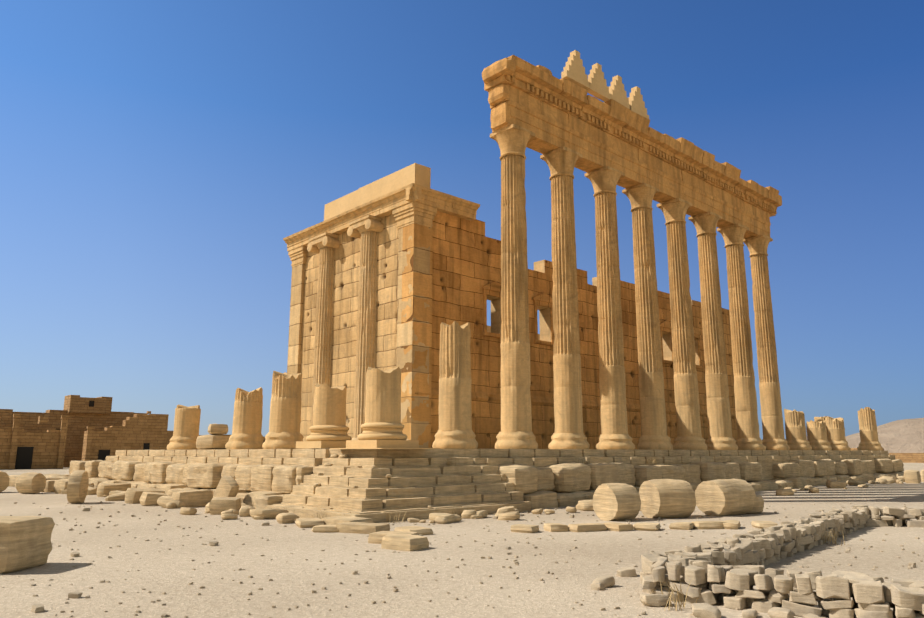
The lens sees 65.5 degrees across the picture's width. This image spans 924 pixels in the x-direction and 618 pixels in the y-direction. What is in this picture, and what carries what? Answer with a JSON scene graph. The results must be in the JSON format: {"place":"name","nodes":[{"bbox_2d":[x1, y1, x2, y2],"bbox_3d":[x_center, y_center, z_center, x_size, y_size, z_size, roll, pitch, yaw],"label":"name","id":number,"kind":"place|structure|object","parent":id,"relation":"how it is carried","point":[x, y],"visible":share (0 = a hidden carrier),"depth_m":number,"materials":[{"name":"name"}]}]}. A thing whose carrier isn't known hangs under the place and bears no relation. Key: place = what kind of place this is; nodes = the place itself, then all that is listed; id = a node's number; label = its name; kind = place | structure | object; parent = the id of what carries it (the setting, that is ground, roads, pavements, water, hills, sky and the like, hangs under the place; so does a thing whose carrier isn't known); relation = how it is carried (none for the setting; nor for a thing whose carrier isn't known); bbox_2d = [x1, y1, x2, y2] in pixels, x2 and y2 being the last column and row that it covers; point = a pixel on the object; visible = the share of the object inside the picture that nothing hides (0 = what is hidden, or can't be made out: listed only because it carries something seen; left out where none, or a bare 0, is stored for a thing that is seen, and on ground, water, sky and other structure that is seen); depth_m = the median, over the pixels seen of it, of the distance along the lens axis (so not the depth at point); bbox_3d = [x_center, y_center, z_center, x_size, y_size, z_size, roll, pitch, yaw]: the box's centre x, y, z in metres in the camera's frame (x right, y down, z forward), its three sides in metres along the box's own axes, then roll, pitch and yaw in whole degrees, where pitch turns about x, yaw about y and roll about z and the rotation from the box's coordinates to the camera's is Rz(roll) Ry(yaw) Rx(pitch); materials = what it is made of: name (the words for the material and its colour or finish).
{"place":"outdoors","nodes":[
{"label":"outdoors","id":0,"kind":"place"},
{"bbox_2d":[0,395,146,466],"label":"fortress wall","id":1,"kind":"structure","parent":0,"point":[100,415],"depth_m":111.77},
{"bbox_2d":[0,411,168,468],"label":"ruined mud-brick walls","id":2,"kind":"structure","parent":0,"point":[136,431],"depth_m":103.33,"materials":[{"name":"brown brick"}]},
{"bbox_2d":[15,400,149,468],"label":"doorways and windows","id":3,"kind":"structure","parent":2,"relation":"in","point":[24,456],"depth_m":98.43,"materials":[{"name":"black"}]},
{"bbox_2d":[300,214,398,440],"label":"cella wall","id":4,"kind":"structure","parent":0,"point":[345,301],"depth_m":44.09,"materials":[{"name":"beige stone"}]},
{"bbox_2d":[307,215,383,439],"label":"engaged columns","id":5,"kind":"structure","parent":4,"relation":"attached to","point":[359,228],"depth_m":42.81,"materials":[{"name":"beige stone"}]},
{"bbox_2d":[0,463,923,617],"bbox_3d":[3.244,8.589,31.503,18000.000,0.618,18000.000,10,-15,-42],"label":"ground","id":6,"kind":"structure","parent":0,"point":[160,566],"depth_m":14.94,"materials":[{"name":"beige sand"}]},
{"bbox_2d":[267,457,531,522],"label":"corner steps","id":7,"kind":"structure","parent":6,"relation":"on","point":[414,487],"depth_m":26.50,"materials":[{"name":"stone"}]},
{"bbox_2d":[0,424,923,573],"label":"fallen stone blocks","id":8,"kind":"object","parent":6,"relation":"on","point":[25,542],"visible":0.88,"depth_m":25.03,"materials":[{"name":"stone"}]},
{"bbox_2d":[0,501,923,617],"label":"ground pebbles","id":9,"kind":"object","parent":6,"relation":"on","point":[37,608],"visible":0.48,"depth_m":14.48,"materials":[{"name":"stone"}]},
{"bbox_2d":[42,454,904,523],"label":"loose stones","id":10,"kind":"object","parent":6,"relation":"on","point":[282,516],"visible":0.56,"depth_m":26.19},
{"bbox_2d":[44,459,903,508],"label":"podium foundation blocks","id":11,"kind":"structure","parent":6,"relation":"on","point":[550,486],"depth_m":35.78,"materials":[{"name":"beige stone"}]},
{"bbox_2d":[287,264,304,374],"bbox_3d":[-10.883,3.193,48.439,1.217,12.420,1.380,10,-15,-42],"label":"corner pilaster","id":12,"kind":"object","parent":11,"relation":"on","point":[296,321],"visible":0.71,"depth_m":48.42,"materials":[{"name":"stone"}]},
{"bbox_2d":[296,422,440,448],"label":"column bases","id":13,"kind":"object","parent":11,"relation":"on","point":[380,435],"visible":1,"depth_m":27.91,"materials":[{"name":"stone"}]},
{"bbox_2d":[313,367,400,425],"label":"column stumps","id":14,"kind":"object","parent":13,"relation":"on","point":[383,397],"visible":0.98,"depth_m":28.27,"materials":[{"name":"stone"}]},
{"bbox_2d":[396,223,432,447],"bbox_3d":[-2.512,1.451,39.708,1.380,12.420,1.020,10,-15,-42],"label":"corner pilaster","id":15,"kind":"object","parent":11,"relation":"on","point":[422,236],"visible":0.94,"depth_m":39.44,"materials":[{"name":"stone"}]},
{"bbox_2d":[301,296,539,392],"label":"wall holes","id":16,"kind":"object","parent":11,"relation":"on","point":[488,330],"depth_m":54.02,"materials":[{"name":"stone"}]},
{"bbox_2d":[106,449,894,466],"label":"stylobate steps","id":17,"kind":"structure","parent":11,"relation":"on","point":[315,457],"depth_m":36.95,"materials":[{"name":"stone"}]},
{"bbox_2d":[167,321,882,450],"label":"broken columns","id":18,"kind":"structure","parent":11,"relation":"on","point":[455,431],"depth_m":33.88,"materials":[{"name":"stone"}]},
{"bbox_2d":[415,211,737,448],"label":"cella wall","id":19,"kind":"structure","parent":11,"relation":"on","point":[466,262],"depth_m":45.20,"materials":[{"name":"beige stone"}]},
{"bbox_2d":[288,201,436,266],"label":"pilaster capitals","id":20,"kind":"object","parent":19,"relation":"attached to","point":[415,213],"visible":0.71,"depth_m":40.82,"materials":[{"name":"stone"}]},
{"bbox_2d":[283,183,479,250],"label":"cornice","id":21,"kind":"structure","parent":19,"relation":"on","point":[384,205],"depth_m":42.40,"materials":[{"name":"beige stone"}]},
{"bbox_2d":[324,163,430,220],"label":"parapet block","id":22,"kind":"structure","parent":21,"relation":"on","point":[416,173],"depth_m":43.06,"materials":[{"name":"beige stone"}]},
{"bbox_2d":[481,281,702,368],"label":"windows","id":23,"kind":"structure","parent":19,"relation":"in","point":[494,290],"depth_m":46.45,"materials":[{"name":"beige stone"}]},
{"bbox_2d":[490,124,789,449],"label":"colonnade columns","id":24,"kind":"structure","parent":11,"relation":"on","point":[512,140],"depth_m":41.02,"materials":[{"name":"beige stone"}]},
{"bbox_2d":[482,55,781,238],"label":"entablature","id":25,"kind":"structure","parent":24,"relation":"on","point":[546,107],"depth_m":41.69,"materials":[{"name":"beige stone"}]},
{"bbox_2d":[561,50,648,118],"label":"merlons","id":26,"kind":"object","parent":25,"relation":"on","point":[593,83],"visible":0.83,"depth_m":40.28,"materials":[{"name":"stone"}]},
{"bbox_2d":[111,449,894,480],"bbox_3d":[7.537,12.192,55.671,57.150,2.400,30.000,10,-15,-42],"label":"podium","id":27,"kind":"object","parent":6,"relation":"on","point":[767,471],"visible":0.11,"depth_m":28.80,"materials":[{"name":"beige stone"}]},
{"bbox_2d":[591,505,923,617],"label":"low rubble wall","id":28,"kind":"structure","parent":6,"relation":"on","point":[729,572],"depth_m":10.86,"materials":[{"name":"stone"}]},
{"bbox_2d":[0,0,923,439],"label":"sky","id":29,"kind":"structure","parent":0,"point":[158,158],"materials":[{"name":"blue"}]},
{"bbox_2d":[166,431,923,462],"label":"temenos walls","id":30,"kind":"structure","parent":0,"point":[911,457],"depth_m":151.24,"materials":[{"name":"stone"}]},
{"bbox_2d":[845,418,923,452],"bbox_3d":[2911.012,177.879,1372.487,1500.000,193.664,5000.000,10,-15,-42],"label":"desert hills","id":31,"kind":"structure","parent":0,"point":[903,436],"depth_m":2162.33,"materials":[{"name":"beige sand"}]}
]}

